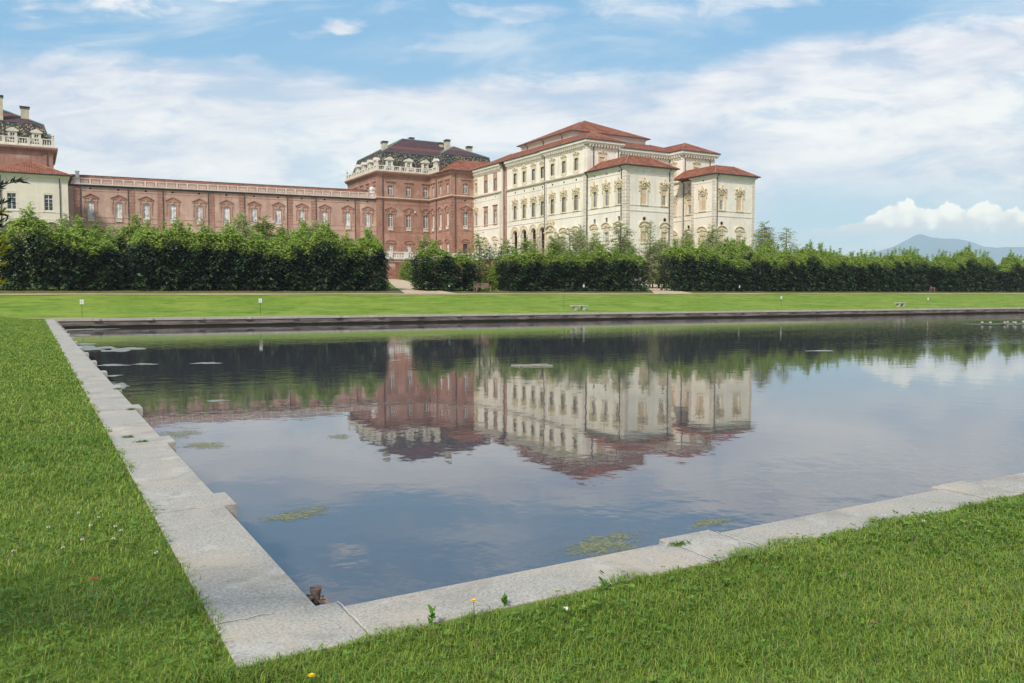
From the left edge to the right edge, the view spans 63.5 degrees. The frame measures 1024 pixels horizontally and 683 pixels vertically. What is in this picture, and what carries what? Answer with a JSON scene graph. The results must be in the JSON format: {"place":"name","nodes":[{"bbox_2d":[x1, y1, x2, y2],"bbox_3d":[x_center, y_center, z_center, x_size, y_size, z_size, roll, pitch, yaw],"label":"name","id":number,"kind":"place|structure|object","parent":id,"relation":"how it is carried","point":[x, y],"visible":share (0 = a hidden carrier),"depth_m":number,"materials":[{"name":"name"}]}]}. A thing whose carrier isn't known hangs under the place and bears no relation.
{"place":"outdoors","nodes":[
{"label":"outdoors","id":0,"kind":"place"},
{"bbox_2d":[388,279,451,292],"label":"garden path","id":1,"kind":"structure","parent":0,"point":[404,286],"depth_m":99.03,"materials":[{"name":"beige gravel"}]},
{"bbox_2d":[0,276,1023,682],"bbox_3d":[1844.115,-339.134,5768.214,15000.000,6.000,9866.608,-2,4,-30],"label":"lawn","id":2,"kind":"structure","parent":0,"point":[392,300],"depth_m":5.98,"materials":[{"name":"green plant"}]},
{"bbox_2d":[0,176,29,284],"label":"yew tree","id":3,"kind":"object","parent":2,"relation":"on","point":[2,253],"visible":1,"depth_m":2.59,"materials":[{"name":"green plant"}]},
{"bbox_2d":[0,95,57,168],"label":"brick tower","id":4,"kind":"structure","parent":2,"relation":"on","point":[23,137],"depth_m":168.56,"materials":[{"name":"brick"}]},
{"bbox_2d":[19,218,50,287],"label":"young tree","id":5,"kind":"object","parent":2,"relation":"on","point":[28,262],"visible":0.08,"depth_m":77.22,"materials":[{"name":"green plant"}]},
{"bbox_2d":[0,161,72,272],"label":"cream building","id":6,"kind":"structure","parent":2,"relation":"on","point":[45,190],"depth_m":158.63,"materials":[{"name":"paint"}]},
{"bbox_2d":[5,190,18,210],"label":"window","id":7,"kind":"structure","parent":6,"relation":"in","point":[10,205],"depth_m":156.63,"materials":[{"name":"beige paint"}]},
{"bbox_2d":[42,192,54,211],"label":"window","id":8,"kind":"structure","parent":6,"relation":"in","point":[48,200],"depth_m":159.67,"materials":[{"name":"beige paint"}]},
{"bbox_2d":[0,201,123,290],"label":"hornbeam hedge","id":9,"kind":"object","parent":2,"relation":"on","point":[78,265],"visible":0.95,"depth_m":69.74,"materials":[{"name":"green plant"}]},
{"bbox_2d":[49,212,75,286],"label":"young tree","id":10,"kind":"object","parent":2,"relation":"on","point":[68,223],"visible":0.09,"depth_m":79.54,"materials":[{"name":"green plant"}]},
{"bbox_2d":[85,221,109,277],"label":"young tree","id":11,"kind":"object","parent":2,"relation":"on","point":[98,229],"visible":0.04,"depth_m":79.96,"materials":[{"name":"green plant"}]},
{"bbox_2d":[68,171,376,248],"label":"brick gallery","id":12,"kind":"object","parent":2,"relation":"on","point":[112,200],"visible":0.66,"depth_m":187.33,"materials":[{"name":"brick"}]},
{"bbox_2d":[82,193,98,220],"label":"window","id":13,"kind":"structure","parent":12,"relation":"in","point":[90,209],"depth_m":176.93,"materials":[{"name":"glass"}]},
{"bbox_2d":[111,194,125,221],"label":"window","id":14,"kind":"structure","parent":12,"relation":"in","point":[118,205],"depth_m":179.19,"materials":[{"name":"glass"}]},
{"bbox_2d":[138,196,153,222],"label":"window","id":15,"kind":"structure","parent":12,"relation":"in","point":[146,212],"depth_m":181.48,"materials":[{"name":"glass"}]},
{"bbox_2d":[165,197,179,223],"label":"window","id":16,"kind":"structure","parent":12,"relation":"in","point":[172,207],"depth_m":183.71,"materials":[{"name":"glass"}]},
{"bbox_2d":[192,198,206,223],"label":"window","id":17,"kind":"structure","parent":12,"relation":"in","point":[198,208],"depth_m":186.05,"materials":[{"name":"glass"}]},
{"bbox_2d":[219,199,233,224],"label":"window","id":18,"kind":"structure","parent":12,"relation":"in","point":[226,214],"depth_m":188.52,"materials":[{"name":"glass"}]},
{"bbox_2d":[247,201,260,225],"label":"window","id":19,"kind":"structure","parent":12,"relation":"in","point":[253,212],"depth_m":191.02,"materials":[{"name":"glass"}]},
{"bbox_2d":[272,202,284,226],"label":"window","id":20,"kind":"structure","parent":12,"relation":"in","point":[278,213],"depth_m":193.28,"materials":[{"name":"glass"}]},
{"bbox_2d":[295,203,308,226],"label":"window","id":21,"kind":"structure","parent":12,"relation":"in","point":[301,213],"depth_m":195.51,"materials":[{"name":"glass"}]},
{"bbox_2d":[318,204,330,226],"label":"window","id":22,"kind":"structure","parent":12,"relation":"in","point":[323,212],"depth_m":197.81,"materials":[{"name":"glass"}]},
{"bbox_2d":[342,205,353,228],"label":"window","id":23,"kind":"structure","parent":12,"relation":"in","point":[347,214],"depth_m":200.19,"materials":[{"name":"glass"}]},
{"bbox_2d":[362,206,373,229],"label":"window","id":24,"kind":"structure","parent":12,"relation":"in","point":[367,215],"depth_m":202.21,"materials":[{"name":"glass"}]},
{"bbox_2d":[57,212,391,290],"bbox_3d":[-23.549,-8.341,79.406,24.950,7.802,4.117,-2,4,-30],"label":"hornbeam hedge","id":25,"kind":"object","parent":2,"relation":"on","point":[219,272],"visible":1,"depth_m":77.95,"materials":[{"name":"green plant"}]},
{"bbox_2d":[226,210,256,238],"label":"young tree","id":26,"kind":"object","parent":2,"relation":"on","point":[242,227],"visible":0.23,"depth_m":94.35,"materials":[{"name":"green plant"}]},
{"bbox_2d":[247,215,276,275],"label":"young tree","id":27,"kind":"object","parent":2,"relation":"on","point":[266,233],"visible":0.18,"depth_m":91.69,"materials":[{"name":"green plant"}]},
{"bbox_2d":[37,312,583,318],"bbox_3d":[-10.204,-1.958,60.181,43.651,0.050,0.398,-2,4,-26],"label":"sand strip","id":28,"kind":"object","parent":2,"relation":"on","point":[234,316],"visible":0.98,"depth_m":53.84,"materials":[{"name":"beige sand"}]},
{"bbox_2d":[303,220,322,231],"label":"young tree","id":29,"kind":"object","parent":2,"relation":"on","point":[312,228],"visible":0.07,"depth_m":99.81,"materials":[{"name":"green plant"}]},
{"bbox_2d":[395,260,414,279],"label":"shrub","id":30,"kind":"object","parent":2,"relation":"on","point":[403,271],"visible":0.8,"depth_m":174.32,"materials":[{"name":"green plant"}]},
{"bbox_2d":[344,137,489,257],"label":"brick tower","id":31,"kind":"structure","parent":2,"relation":"on","point":[421,187],"depth_m":204.90,"materials":[{"name":"red brick"}]},
{"bbox_2d":[385,206,395,230],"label":"window","id":32,"kind":"structure","parent":31,"relation":"in","point":[390,216],"depth_m":203.74,"materials":[{"name":"glass"}]},
{"bbox_2d":[403,207,413,230],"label":"window","id":33,"kind":"structure","parent":31,"relation":"in","point":[407,217],"depth_m":206.19,"materials":[{"name":"glass"}]},
{"bbox_2d":[420,208,429,231],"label":"window","id":34,"kind":"structure","parent":31,"relation":"in","point":[425,228],"depth_m":208.47,"materials":[{"name":"glass"}]},
{"bbox_2d":[437,206,442,230],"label":"window","id":35,"kind":"structure","parent":31,"relation":"in","point":[440,219],"depth_m":203.69,"materials":[{"name":"brick"}]},
{"bbox_2d":[461,179,469,195],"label":"window","id":36,"kind":"structure","parent":31,"relation":"in","point":[464,186],"depth_m":199.90,"materials":[{"name":"white glass"}]},
{"bbox_2d":[460,205,471,229],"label":"window","id":37,"kind":"structure","parent":31,"relation":"in","point":[463,213],"depth_m":200.39,"materials":[{"name":"brick"}]},
{"bbox_2d":[407,232,434,288],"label":"young tree","id":38,"kind":"object","parent":2,"relation":"on","point":[422,244],"visible":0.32,"depth_m":90.71,"materials":[{"name":"green plant"}]},
{"bbox_2d":[427,604,435,625],"bbox_3d":[-0.384,1.315,3.967,0.042,0.103,0.060,0,3,-7],"label":"weed","id":39,"kind":"object","parent":2,"relation":"on","point":[432,615],"visible":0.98,"depth_m":3.97,"materials":[{"name":"green plant"}]},
{"bbox_2d":[369,250,518,280],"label":"terrace","id":40,"kind":"structure","parent":2,"relation":"on","point":[395,262],"depth_m":186.52,"materials":[{"name":"stone"}]},
{"bbox_2d":[408,240,480,291],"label":"hornbeam hedge","id":41,"kind":"object","parent":2,"relation":"on","point":[445,264],"visible":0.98,"depth_m":87.93,"materials":[{"name":"green plant"}]},
{"bbox_2d":[455,248,481,289],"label":"young tree","id":42,"kind":"object","parent":2,"relation":"on","point":[466,252],"visible":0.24,"depth_m":92.08,"materials":[{"name":"green plant"}]},
{"bbox_2d":[470,231,490,289],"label":"young tree","id":43,"kind":"object","parent":2,"relation":"on","point":[481,268],"visible":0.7,"depth_m":94.56,"materials":[{"name":"green plant"}]},
{"bbox_2d":[481,243,500,288],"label":"young tree","id":44,"kind":"object","parent":2,"relation":"on","point":[491,256],"visible":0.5,"depth_m":95.76,"materials":[{"name":"green plant"}]},
{"bbox_2d":[481,263,508,290],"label":"shrub","id":45,"kind":"object","parent":2,"relation":"on","point":[493,282],"visible":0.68,"depth_m":93.61,"materials":[{"name":"green plant"}]},
{"bbox_2d":[487,242,508,284],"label":"young tree","id":46,"kind":"object","parent":2,"relation":"on","point":[501,249],"visible":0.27,"depth_m":96.97,"materials":[{"name":"green plant"}]},
{"bbox_2d":[494,238,518,288],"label":"young tree","id":47,"kind":"object","parent":2,"relation":"on","point":[507,247],"visible":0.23,"depth_m":99.88,"materials":[{"name":"green plant"}]},
{"bbox_2d":[0,415,1023,682],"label":"clover","id":48,"kind":"object","parent":2,"relation":"on","point":[538,611],"visible":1,"depth_m":4.26,"materials":[{"name":"green plant"}]},
{"bbox_2d":[518,237,534,286],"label":"young tree","id":49,"kind":"object","parent":2,"relation":"on","point":[522,248],"visible":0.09,"depth_m":101.07,"materials":[{"name":"green plant"}]},
{"bbox_2d":[543,238,562,288],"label":"young tree","id":50,"kind":"object","parent":2,"relation":"on","point":[551,245],"visible":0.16,"depth_m":106.48,"materials":[{"name":"green plant"}]},
{"bbox_2d":[548,232,570,264],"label":"young tree","id":51,"kind":"object","parent":2,"relation":"on","point":[557,236],"visible":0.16,"depth_m":109.14,"materials":[{"name":"green plant"}]},
{"bbox_2d":[555,228,587,279],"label":"young tree","id":52,"kind":"object","parent":2,"relation":"on","point":[570,237],"visible":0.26,"depth_m":111.44,"materials":[{"name":"green plant"}]},
{"bbox_2d":[494,241,649,291],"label":"hornbeam hedge","id":53,"kind":"object","parent":2,"relation":"on","point":[615,264],"visible":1,"depth_m":96.37,"materials":[{"name":"green plant"}]},
{"bbox_2d":[570,224,592,280],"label":"young tree","id":54,"kind":"object","parent":2,"relation":"on","point":[581,236],"visible":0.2,"depth_m":114.42,"materials":[{"name":"green plant"}]},
{"bbox_2d":[471,121,760,284],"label":"white palace","id":55,"kind":"structure","parent":2,"relation":"on","point":[591,177],"depth_m":166.11,"materials":[{"name":"paint"}]},
{"bbox_2d":[520,196,527,219],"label":"window","id":56,"kind":"structure","parent":55,"relation":"in","point":[523,200],"depth_m":180.95,"materials":[{"name":"paint"}]},
{"bbox_2d":[530,193,536,217],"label":"window","id":57,"kind":"structure","parent":55,"relation":"in","point":[533,199],"depth_m":177.58,"materials":[{"name":"paint"}]},
{"bbox_2d":[548,189,555,214],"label":"window","id":58,"kind":"structure","parent":55,"relation":"in","point":[552,195],"depth_m":170.57,"materials":[{"name":"paint"}]},
{"bbox_2d":[549,157,555,178],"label":"window","id":59,"kind":"structure","parent":55,"relation":"in","point":[552,161],"depth_m":170.19,"materials":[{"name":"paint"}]},
{"bbox_2d":[560,153,566,176],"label":"window","id":60,"kind":"structure","parent":55,"relation":"in","point":[564,157],"depth_m":166.61,"materials":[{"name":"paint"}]},
{"bbox_2d":[560,187,567,213],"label":"window","id":61,"kind":"structure","parent":55,"relation":"in","point":[563,193],"depth_m":166.74,"materials":[{"name":"paint"}]},
{"bbox_2d":[572,184,579,211],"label":"window","id":62,"kind":"structure","parent":55,"relation":"in","point":[575,191],"depth_m":163.31,"materials":[{"name":"paint"}]},
{"bbox_2d":[573,150,579,173],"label":"window","id":63,"kind":"structure","parent":55,"relation":"in","point":[576,152],"depth_m":162.91,"materials":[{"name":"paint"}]},
{"bbox_2d":[590,181,598,208],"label":"window","id":64,"kind":"structure","parent":55,"relation":"in","point":[594,188],"depth_m":158.44,"materials":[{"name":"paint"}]},
{"bbox_2d":[598,149,606,162],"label":"window","id":65,"kind":"structure","parent":55,"relation":"in","point":[603,154],"depth_m":161.53,"materials":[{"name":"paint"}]},
{"bbox_2d":[601,222,610,244],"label":"window","id":66,"kind":"structure","parent":55,"relation":"in","point":[604,225],"depth_m":155.61,"materials":[{"name":"paint"}]},
{"bbox_2d":[602,179,610,207],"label":"window","id":67,"kind":"structure","parent":55,"relation":"in","point":[606,186],"depth_m":155.17,"materials":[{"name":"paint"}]},
{"bbox_2d":[614,176,622,205],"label":"window","id":68,"kind":"structure","parent":55,"relation":"in","point":[618,183],"depth_m":152.11,"materials":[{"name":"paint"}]},
{"bbox_2d":[638,177,649,205],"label":"window","id":69,"kind":"structure","parent":55,"relation":"in","point":[643,184],"depth_m":152.34,"materials":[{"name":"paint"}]},
{"bbox_2d":[638,221,649,243],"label":"window","id":70,"kind":"structure","parent":55,"relation":"in","point":[644,224],"depth_m":152.67,"materials":[{"name":"paint"}]},
{"bbox_2d":[659,179,670,206],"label":"window","id":71,"kind":"structure","parent":55,"relation":"in","point":[664,194],"depth_m":154.81,"materials":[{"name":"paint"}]},
{"bbox_2d":[659,222,670,241],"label":"window","id":72,"kind":"structure","parent":55,"relation":"in","point":[664,226],"depth_m":155.26,"materials":[{"name":"paint"}]},
{"bbox_2d":[684,190,691,215],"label":"window","id":73,"kind":"structure","parent":55,"relation":"in","point":[687,197],"depth_m":171.78,"materials":[{"name":"paint"}]},
{"bbox_2d":[696,226,706,247],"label":"window","id":74,"kind":"structure","parent":55,"relation":"in","point":[701,228],"depth_m":165.04,"materials":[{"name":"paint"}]},
{"bbox_2d":[698,185,707,211],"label":"window","id":75,"kind":"structure","parent":55,"relation":"in","point":[702,199],"depth_m":164.51,"materials":[{"name":"paint"}]},
{"bbox_2d":[718,184,726,210],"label":"window","id":76,"kind":"structure","parent":55,"relation":"in","point":[721,198],"depth_m":162.48,"materials":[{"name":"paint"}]},
{"bbox_2d":[717,225,727,244],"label":"window","id":77,"kind":"structure","parent":55,"relation":"in","point":[722,228],"depth_m":162.79,"materials":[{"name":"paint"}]},
{"bbox_2d":[734,226,744,242],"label":"window","id":78,"kind":"structure","parent":55,"relation":"in","point":[739,229],"depth_m":165.16,"materials":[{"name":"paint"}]},
{"bbox_2d":[735,186,744,211],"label":"window","id":79,"kind":"structure","parent":55,"relation":"in","point":[739,192],"depth_m":164.75,"materials":[{"name":"paint"}]},
{"bbox_2d":[599,223,648,287],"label":"young tree","id":80,"kind":"object","parent":2,"relation":"on","point":[619,241],"visible":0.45,"depth_m":115.58,"materials":[{"name":"green plant"}]},
{"bbox_2d":[679,228,696,278],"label":"young tree","id":81,"kind":"object","parent":2,"relation":"on","point":[685,239],"visible":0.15,"depth_m":126.97,"materials":[{"name":"green plant"}]},
{"bbox_2d":[657,237,756,291],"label":"hornbeam hedge","id":82,"kind":"object","parent":2,"relation":"on","point":[697,271],"visible":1,"depth_m":106.36,"materials":[{"name":"green plant"}]},
{"bbox_2d":[703,225,724,274],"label":"young tree","id":83,"kind":"object","parent":2,"relation":"on","point":[710,237],"visible":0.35,"depth_m":132.04,"materials":[{"name":"green plant"}]},
{"bbox_2d":[750,221,778,252],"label":"young tree","id":84,"kind":"object","parent":2,"relation":"on","point":[765,235],"visible":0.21,"depth_m":139.25,"materials":[{"name":"green plant"}]},
{"bbox_2d":[776,227,800,252],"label":"young tree","id":85,"kind":"object","parent":2,"relation":"on","point":[786,237],"visible":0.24,"depth_m":142.25,"materials":[{"name":"green plant"}]},
{"bbox_2d":[720,234,1000,291],"bbox_3d":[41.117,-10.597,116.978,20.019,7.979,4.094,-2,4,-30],"label":"hornbeam hedge","id":86,"kind":"object","parent":2,"relation":"on","point":[792,271],"visible":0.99,"depth_m":115.88,"materials":[{"name":"green plant"}]},
{"bbox_2d":[848,246,930,291],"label":"hornbeam hedge","id":87,"kind":"object","parent":2,"relation":"on","point":[874,271],"visible":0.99,"depth_m":125.60,"materials":[{"name":"green plant"}]},
{"bbox_2d":[921,242,999,291],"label":"hornbeam hedge","id":88,"kind":"object","parent":2,"relation":"on","point":[972,268],"visible":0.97,"depth_m":134.99,"materials":[{"name":"green plant"}]},
{"bbox_2d":[990,248,1023,291],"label":"hornbeam hedge","id":89,"kind":"object","parent":2,"relation":"on","point":[1011,267],"visible":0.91,"depth_m":142.04,"materials":[{"name":"green plant"}]},
{"bbox_2d":[0,293,1023,294],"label":"sand path","id":90,"kind":"structure","parent":0,"point":[516,293],"depth_m":91.95,"materials":[{"name":"beige sand"}]},
{"bbox_2d":[0,0,1023,257],"label":"sky","id":91,"kind":"structure","parent":0,"point":[871,125],"materials":[{"name":"blue"}]},
{"bbox_2d":[57,309,1023,327],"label":"pond wall","id":92,"kind":"structure","parent":0,"point":[176,323],"depth_m":62.98,"materials":[{"name":"grey stone"}]},
{"bbox_2d":[46,307,1023,667],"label":"pond coping","id":93,"kind":"object","parent":92,"relation":"on","point":[234,565],"visible":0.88,"depth_m":5.09,"materials":[{"name":"stone"}]},
{"bbox_2d":[306,586,328,605],"bbox_3d":[-1.093,1.607,4.910,0.445,0.254,0.196,2,4,25],"label":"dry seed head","id":94,"kind":"object","parent":93,"relation":"on","point":[315,598],"visible":0.32,"depth_m":4.95},
{"bbox_2d":[73,370,1022,629],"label":"mortar joints","id":95,"kind":"object","parent":93,"relation":"on","point":[367,629],"visible":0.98,"depth_m":5.18,"materials":[{"name":"grey concrete"}]},
{"bbox_2d":[64,313,1023,608],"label":"pond water","id":96,"kind":"structure","parent":0,"point":[464,453],"depth_m":13.64,"materials":[{"name":"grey liquid"}]},
{"bbox_2d":[81,345,114,349],"bbox_3d":[-16.887,0.242,33.107,1.781,0.001,3.952,-2,4,-30],"label":"leaf raft","id":97,"kind":"object","parent":96,"relation":"on","point":[86,347],"visible":0.65,"depth_m":33.14,"materials":[{"name":"grey plant"}]},
{"bbox_2d":[101,347,144,351],"bbox_3d":[-15.001,0.309,31.957,1.694,0.001,2.749,-2,4,-30],"label":"leaf raft","id":98,"kind":"object","parent":96,"relation":"on","point":[122,349],"visible":1,"depth_m":31.96,"materials":[{"name":"grey plant"}]},
{"bbox_2d":[185,442,225,448],"bbox_3d":[-4.348,1.487,11.851,0.894,0.001,0.787,1,4,19],"label":"algae mat","id":99,"kind":"object","parent":96,"relation":"on","point":[205,445],"visible":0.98,"depth_m":11.83,"materials":[{"name":"green plant"}]},
{"bbox_2d":[271,506,328,520],"bbox_3d":[-2.124,1.704,8.142,1.003,0.001,0.556,-3,4,-38],"label":"algae mat","id":100,"kind":"object","parent":96,"relation":"on","point":[286,516],"visible":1,"depth_m":8.15,"materials":[{"name":"green plant"}]},
{"bbox_2d":[566,533,637,554],"bbox_3d":[0.816,1.758,7.211,1.406,0.001,0.672,-2,4,-30],"label":"algae mat","id":101,"kind":"object","parent":96,"relation":"on","point":[596,545],"visible":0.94,"depth_m":7.17,"materials":[{"name":"green plant"}]},
{"bbox_2d":[693,519,733,526],"bbox_3d":[1.902,1.719,7.890,0.824,0.001,0.306,-2,4,-30],"label":"algae mat","id":102,"kind":"object","parent":96,"relation":"on","point":[708,522],"visible":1,"depth_m":7.90,"materials":[{"name":"green plant"}]},
{"bbox_2d":[649,285,688,292],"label":"garden path","id":103,"kind":"structure","parent":0,"point":[655,290],"depth_m":103.90,"materials":[{"name":"beige gravel"}]},
{"bbox_2d":[639,220,661,288],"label":"young tree","id":104,"kind":"object","parent":103,"relation":"on","point":[649,261],"visible":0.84,"depth_m":118.44,"materials":[{"name":"green plant"}]},
{"bbox_2d":[640,244,668,287],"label":"young tree","id":105,"kind":"object","parent":103,"relation":"on","point":[654,252],"visible":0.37,"depth_m":120.15,"materials":[{"name":"green plant"}]},
{"bbox_2d":[646,237,672,287],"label":"young tree","id":106,"kind":"object","parent":103,"relation":"on","point":[661,243],"visible":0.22,"depth_m":121.32,"materials":[{"name":"green plant"}]},
{"bbox_2d":[868,234,1023,274],"bbox_3d":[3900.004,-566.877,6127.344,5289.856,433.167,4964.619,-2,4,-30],"label":"mountain","id":107,"kind":"structure","parent":0,"point":[927,245],"depth_m":5788.35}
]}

